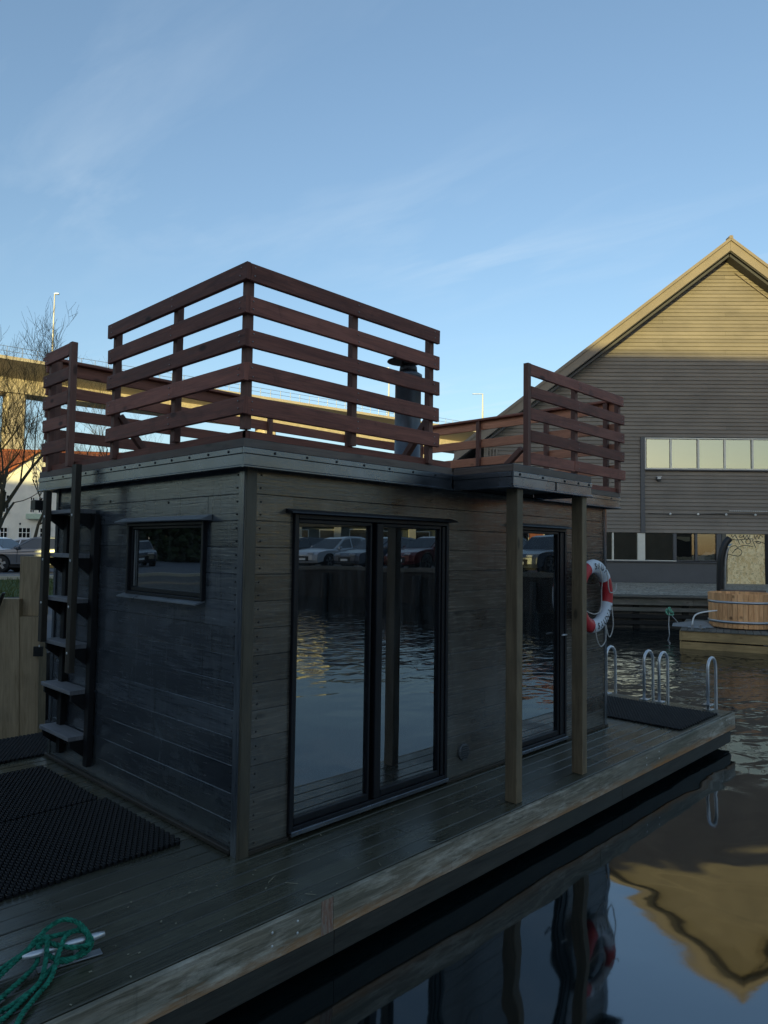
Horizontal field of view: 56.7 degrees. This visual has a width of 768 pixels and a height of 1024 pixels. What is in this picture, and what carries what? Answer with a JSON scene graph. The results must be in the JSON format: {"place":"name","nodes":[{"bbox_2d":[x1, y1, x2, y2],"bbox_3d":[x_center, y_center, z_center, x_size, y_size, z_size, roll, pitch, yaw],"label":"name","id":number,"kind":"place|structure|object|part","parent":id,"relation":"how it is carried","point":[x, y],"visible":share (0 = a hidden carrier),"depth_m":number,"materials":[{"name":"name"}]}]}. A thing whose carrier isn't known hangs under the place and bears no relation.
{"place":"outdoors","nodes":[
{"label":"outdoors","id":0,"kind":"place"},
{"bbox_2d":[0,577,52,596],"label":"lawn","id":1,"kind":"structure","parent":0,"point":[14,588],"depth_m":19.73,"materials":[{"name":"plant"}]},
{"bbox_2d":[0,302,77,529],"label":"bare tree","id":2,"kind":"object","parent":1,"relation":"on","point":[4,480],"visible":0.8,"depth_m":22.72,"materials":[{"name":"brown plant"}]},
{"bbox_2d":[0,568,53,575],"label":"road","id":3,"kind":"structure","parent":0,"point":[10,572],"depth_m":29.54,"materials":[{"name":"grey asphalt"}]},
{"bbox_2d":[0,537,18,549],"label":"parked car","id":4,"kind":"object","parent":3,"relation":"on","point":[7,543],"visible":0.05,"depth_m":35.37,"materials":[{"name":"grey paint"}]},
{"bbox_2d":[13,538,29,543],"bbox_3d":[-18.964,2.284,40.057,4.565,1.580,2.020,1,-3,-6],"label":"parked car","id":5,"kind":"object","parent":3,"relation":"on","point":[20,540],"visible":0.01,"depth_m":39.27,"materials":[{"name":"grey paint"}]},
{"bbox_2d":[0,536,54,571],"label":"parked car","id":6,"kind":"object","parent":3,"relation":"on","point":[9,559],"visible":0.35,"depth_m":30.43,"materials":[{"name":"grey paint"}]},
{"bbox_3d":[-15.183,1.346,30.602,1.100,0.430,0.161,1,-3,-3],"label":"side window","id":7,"kind":"part","parent":6,"relation":"part of","materials":[{"name":"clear glass"}]},
{"bbox_3d":[-14.185,1.357,30.649,0.900,0.420,0.157,1,-3,-3],"label":"side window","id":8,"kind":"part","parent":6,"relation":"part of","materials":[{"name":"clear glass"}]},
{"bbox_2d":[45,651,50,719],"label":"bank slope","id":9,"kind":"structure","parent":0,"point":[47,678],"depth_m":7.97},
{"bbox_2d":[47,608,51,637],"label":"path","id":10,"kind":"structure","parent":0,"point":[49,620],"depth_m":10.95,"materials":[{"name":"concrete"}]},
{"bbox_2d":[4,579,716,650],"bbox_3d":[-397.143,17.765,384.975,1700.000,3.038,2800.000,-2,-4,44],"label":"ground","id":11,"kind":"structure","parent":0,"point":[648,619],"depth_m":20.16,"materials":[{"name":"grey"}]},
{"bbox_2d":[0,575,52,579],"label":"kerb","id":12,"kind":"structure","parent":11,"relation":"on","point":[16,577],"depth_m":24.50,"materials":[{"name":"concrete"}]},
{"bbox_2d":[0,335,106,471],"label":"bare tree","id":13,"kind":"object","parent":11,"relation":"on","point":[35,393],"visible":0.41,"depth_m":52.97,"materials":[{"name":"brown plant"}]},
{"bbox_2d":[2,412,109,537],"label":"bare tree","id":14,"kind":"object","parent":11,"relation":"on","point":[39,523],"visible":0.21,"depth_m":52.04,"materials":[{"name":"brown plant"}]},
{"bbox_2d":[0,449,122,538],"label":"white house","id":15,"kind":"structure","parent":11,"relation":"on","point":[22,518],"depth_m":59.37,"materials":[{"name":"paint"}]},
{"bbox_2d":[0,524,8,537],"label":"window","id":16,"kind":"structure","parent":15,"relation":"in","point":[4,530],"depth_m":59.00,"materials":[{"name":"white glass"}]},
{"bbox_2d":[4,492,9,511],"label":"window","id":17,"kind":"structure","parent":15,"relation":"in","point":[7,493],"depth_m":59.16,"materials":[{"name":"white glass"}]},
{"bbox_2d":[16,524,31,538],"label":"window","id":18,"kind":"structure","parent":15,"relation":"in","point":[24,531],"depth_m":59.22,"materials":[{"name":"white glass"}]},
{"bbox_2d":[28,497,35,513],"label":"window","id":19,"kind":"structure","parent":15,"relation":"in","point":[32,498],"depth_m":59.40,"materials":[{"name":"white glass"}]},
{"bbox_2d":[31,467,37,483],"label":"window","id":20,"kind":"structure","parent":15,"relation":"in","point":[34,479],"depth_m":59.57,"materials":[{"name":"white glass"}]},
{"bbox_2d":[48,361,162,455],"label":"bare tree","id":21,"kind":"object","parent":11,"relation":"on","point":[88,451],"visible":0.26,"depth_m":44.98,"materials":[{"name":"brown plant"}]},
{"bbox_2d":[0,345,475,457],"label":"road bridge","id":22,"kind":"structure","parent":11,"relation":"on","point":[443,439],"depth_m":90.34,"materials":[{"name":"concrete"}]},
{"bbox_2d":[52,293,59,350],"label":"street lamp","id":23,"kind":"object","parent":22,"relation":"on","point":[54,314],"visible":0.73,"depth_m":84.32,"materials":[{"name":"metal"}]},
{"bbox_2d":[387,367,389,415],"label":"street lamp","id":24,"kind":"object","parent":22,"relation":"on","point":[388,394],"visible":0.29,"depth_m":125.16,"materials":[{"name":"metal"}]},
{"bbox_2d":[452,235,767,583],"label":"gabled warehouse","id":25,"kind":"structure","parent":11,"relation":"on","point":[679,364],"depth_m":29.33,"materials":[{"name":"grey wood"}]},
{"bbox_2d":[603,559,675,560],"bbox_3d":[8.055,1.951,29.228,7.760,0.035,0.090,1,-3,2],"label":"window frame","id":26,"kind":"structure","parent":25,"relation":"in","point":[603,559],"depth_m":29.09,"materials":[{"name":"grey metal"}]},
{"bbox_2d":[645,437,767,469],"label":"window frame","id":27,"kind":"structure","parent":25,"relation":"in","point":[645,437],"depth_m":29.24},
{"bbox_2d":[648,511,767,515],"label":"light string","id":28,"kind":"object","parent":25,"relation":"attached to","point":[726,514],"visible":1,"depth_m":29.02,"materials":[{"name":"black metal"}]},
{"bbox_2d":[607,594,708,626],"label":"timber quay","id":29,"kind":"structure","parent":11,"relation":"on","point":[684,602],"depth_m":20.02,"materials":[{"name":"black wood"}]},
{"bbox_2d":[666,607,673,633],"bbox_3d":[7.546,2.921,18.884,0.198,0.797,0.550,-2,-4,39],"label":"rope knot","id":30,"kind":"object","parent":29,"relation":"hanging from","point":[668,611],"visible":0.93,"depth_m":18.96,"materials":[{"name":"green fabric"}]},
{"bbox_2d":[0,0,767,460],"label":"sky","id":31,"kind":"structure","parent":0,"point":[512,181],"materials":[{"name":"blue"}]},
{"bbox_2d":[205,627,767,1023],"bbox_3d":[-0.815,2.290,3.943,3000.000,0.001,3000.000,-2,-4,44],"label":"water","id":32,"kind":"structure","parent":0,"point":[648,904],"depth_m":4.02,"materials":[{"name":"liquid"}]},
{"bbox_2d":[0,556,49,738],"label":"mooring timbers","id":33,"kind":"object","parent":32,"relation":"in","point":[23,654],"visible":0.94,"depth_m":6.67,"materials":[{"name":"brown wood"}]},
{"bbox_2d":[0,693,734,1023],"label":"pontoon","id":34,"kind":"object","parent":32,"relation":"on","point":[197,930],"visible":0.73,"depth_m":3.73,"materials":[{"name":"grey wood"}]},
{"bbox_2d":[0,732,46,763],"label":"rubber mat","id":35,"kind":"object","parent":34,"relation":"on","point":[17,748],"visible":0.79,"depth_m":6.02,"materials":[{"name":"black rubber"}]},
{"bbox_2d":[0,765,96,822],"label":"rubber mat","id":36,"kind":"object","parent":34,"relation":"on","point":[27,792],"visible":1,"depth_m":4.91,"materials":[{"name":"black rubber"}]},
{"bbox_2d":[22,931,104,973],"bbox_3d":[-1.325,1.832,2.963,0.321,0.071,0.069,3,-4,-35],"label":"mooring cleat","id":37,"kind":"object","parent":34,"relation":"on","point":[38,953],"visible":0.69,"depth_m":2.97,"materials":[{"name":"silver metal"}]},
{"bbox_2d":[0,917,93,1023],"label":"green rope","id":38,"kind":"object","parent":37,"relation":"on","point":[40,939],"visible":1,"depth_m":2.90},
{"bbox_2d":[0,797,179,901],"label":"rubber mat","id":39,"kind":"object","parent":34,"relation":"on","point":[42,850],"visible":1,"depth_m":4.10,"materials":[{"name":"black rubber"}]},
{"bbox_2d":[30,261,625,859],"bbox_3d":[-0.092,0.404,6.415,3.548,3.330,4.696,-2,-4,44],"label":"sauna cabin","id":40,"kind":"object","parent":34,"relation":"on","point":[294,637],"visible":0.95,"depth_m":4.83,"materials":[{"name":"grey wood"}]},
{"bbox_2d":[38,464,99,767],"bbox_3d":[-2.441,0.772,5.472,0.630,2.230,0.200,-2,-4,44],"label":"ladder","id":41,"kind":"object","parent":40,"relation":"attached to","point":[66,647],"depth_m":5.34,"materials":[{"name":"black wood"}]},
{"bbox_2d":[114,514,211,605],"bbox_3d":[-1.457,0.305,4.709,1.130,0.552,0.160,-2,-4,44],"label":"window","id":42,"kind":"structure","parent":40,"relation":"in","point":[166,561],"depth_m":4.68,"materials":[{"name":"glass"}]},
{"bbox_2d":[286,508,457,837],"bbox_3d":[-0.048,0.986,4.800,0.128,1.943,1.590,-2,-4,44],"label":"double door","id":43,"kind":"structure","parent":40,"relation":"in","point":[368,689],"depth_m":4.74,"materials":[{"name":"glass"}]},
{"bbox_2d":[522,523,571,754],"bbox_3d":[1.370,1.082,6.271,0.128,1.948,0.940,-2,-4,44],"label":"glass door","id":44,"kind":"structure","parent":40,"relation":"in","point":[544,642],"depth_m":6.36,"materials":[{"name":"glass"}]},
{"bbox_2d":[587,559,616,646],"bbox_3d":[2.014,0.871,6.818,0.171,0.833,0.712,-2,-4,44],"label":"life ring","id":45,"kind":"object","parent":40,"relation":"attached to","point":[597,623],"visible":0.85,"depth_m":6.88,"materials":[{"name":"white plastic"}]},
{"bbox_2d":[607,645,654,700],"bbox_3d":[2.993,2.394,8.679,0.570,1.482,0.340,-2,-4,44],"label":"swim ladder","id":46,"kind":"object","parent":34,"relation":"attached to","point":[643,665],"visible":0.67,"depth_m":8.61,"materials":[{"name":"silver metal"}]},
{"bbox_2d":[607,695,716,730],"bbox_3d":[2.707,2.173,7.836,1.506,0.020,1.002,-2,-4,44],"label":"rubber mat","id":47,"kind":"object","parent":34,"relation":"on","point":[658,715],"visible":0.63,"depth_m":7.61,"materials":[{"name":"black rubber"}]},
{"bbox_2d":[654,651,717,710],"bbox_3d":[3.494,2.376,8.197,0.640,1.482,0.340,-2,-4,44],"label":"swim ladder","id":48,"kind":"object","parent":34,"relation":"attached to","point":[659,700],"visible":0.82,"depth_m":8.12,"materials":[{"name":"silver metal"}]},
{"bbox_2d":[701,703,713,708],"bbox_3d":[3.608,2.169,7.934,0.090,0.061,0.140,-2,-4,44],"label":"angle bracket","id":49,"kind":"object","parent":34,"relation":"on","point":[708,705],"visible":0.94,"depth_m":7.91,"materials":[{"name":"metal"}]},
{"bbox_2d":[679,619,767,653],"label":"bathing float","id":50,"kind":"object","parent":32,"relation":"on","point":[745,641],"visible":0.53,"depth_m":15.50,"materials":[{"name":"brown wood"}]},
{"bbox_2d":[672,621,713,627],"bbox_3d":[7.247,2.598,16.678,0.913,0.120,0.854,-1,-3,23],"label":"tarpaulin","id":51,"kind":"object","parent":50,"relation":"on","point":[705,624],"visible":0.92,"depth_m":16.44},
{"bbox_2d":[688,624,704,629],"bbox_3d":[7.004,2.576,15.960,0.360,0.100,0.060,-1,-3,24],"label":"deck cleat","id":52,"kind":"object","parent":50,"relation":"on","point":[700,627],"visible":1,"depth_m":15.93,"materials":[{"name":"metal"}]},
{"bbox_2d":[692,610,716,623],"bbox_3d":[7.435,2.432,16.279,0.799,0.401,0.109,1,-3,-1],"label":"hose","id":53,"kind":"object","parent":50,"relation":"on","point":[702,612],"visible":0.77,"depth_m":16.27,"materials":[{"name":"white paint"}]},
{"bbox_2d":[708,591,767,630],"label":"hot tub","id":54,"kind":"object","parent":50,"relation":"on","point":[737,610],"visible":0.98,"depth_m":15.91,"materials":[{"name":"wood"}]},
{"bbox_2d":[612,582,767,595],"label":"pavement","id":55,"kind":"structure","parent":0,"point":[687,589],"depth_m":24.78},
{"bbox_2d":[716,536,731,590],"bbox_3d":[9.799,1.503,20.530,0.425,1.614,0.312,1,-3,3],"label":"curved canopy post","id":56,"kind":"object","parent":55,"relation":"on","point":[721,565],"visible":0.98,"depth_m":20.44,"materials":[{"name":"black metal"}]},
{"bbox_2d":[720,589,765,592],"bbox_3d":[10.080,2.321,19.994,1.115,0.263,0.350,1,-3,0],"label":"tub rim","id":57,"kind":"object","parent":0,"point":[744,590],"visible":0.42,"depth_m":19.82,"materials":[{"name":"brown wood"}]}
]}

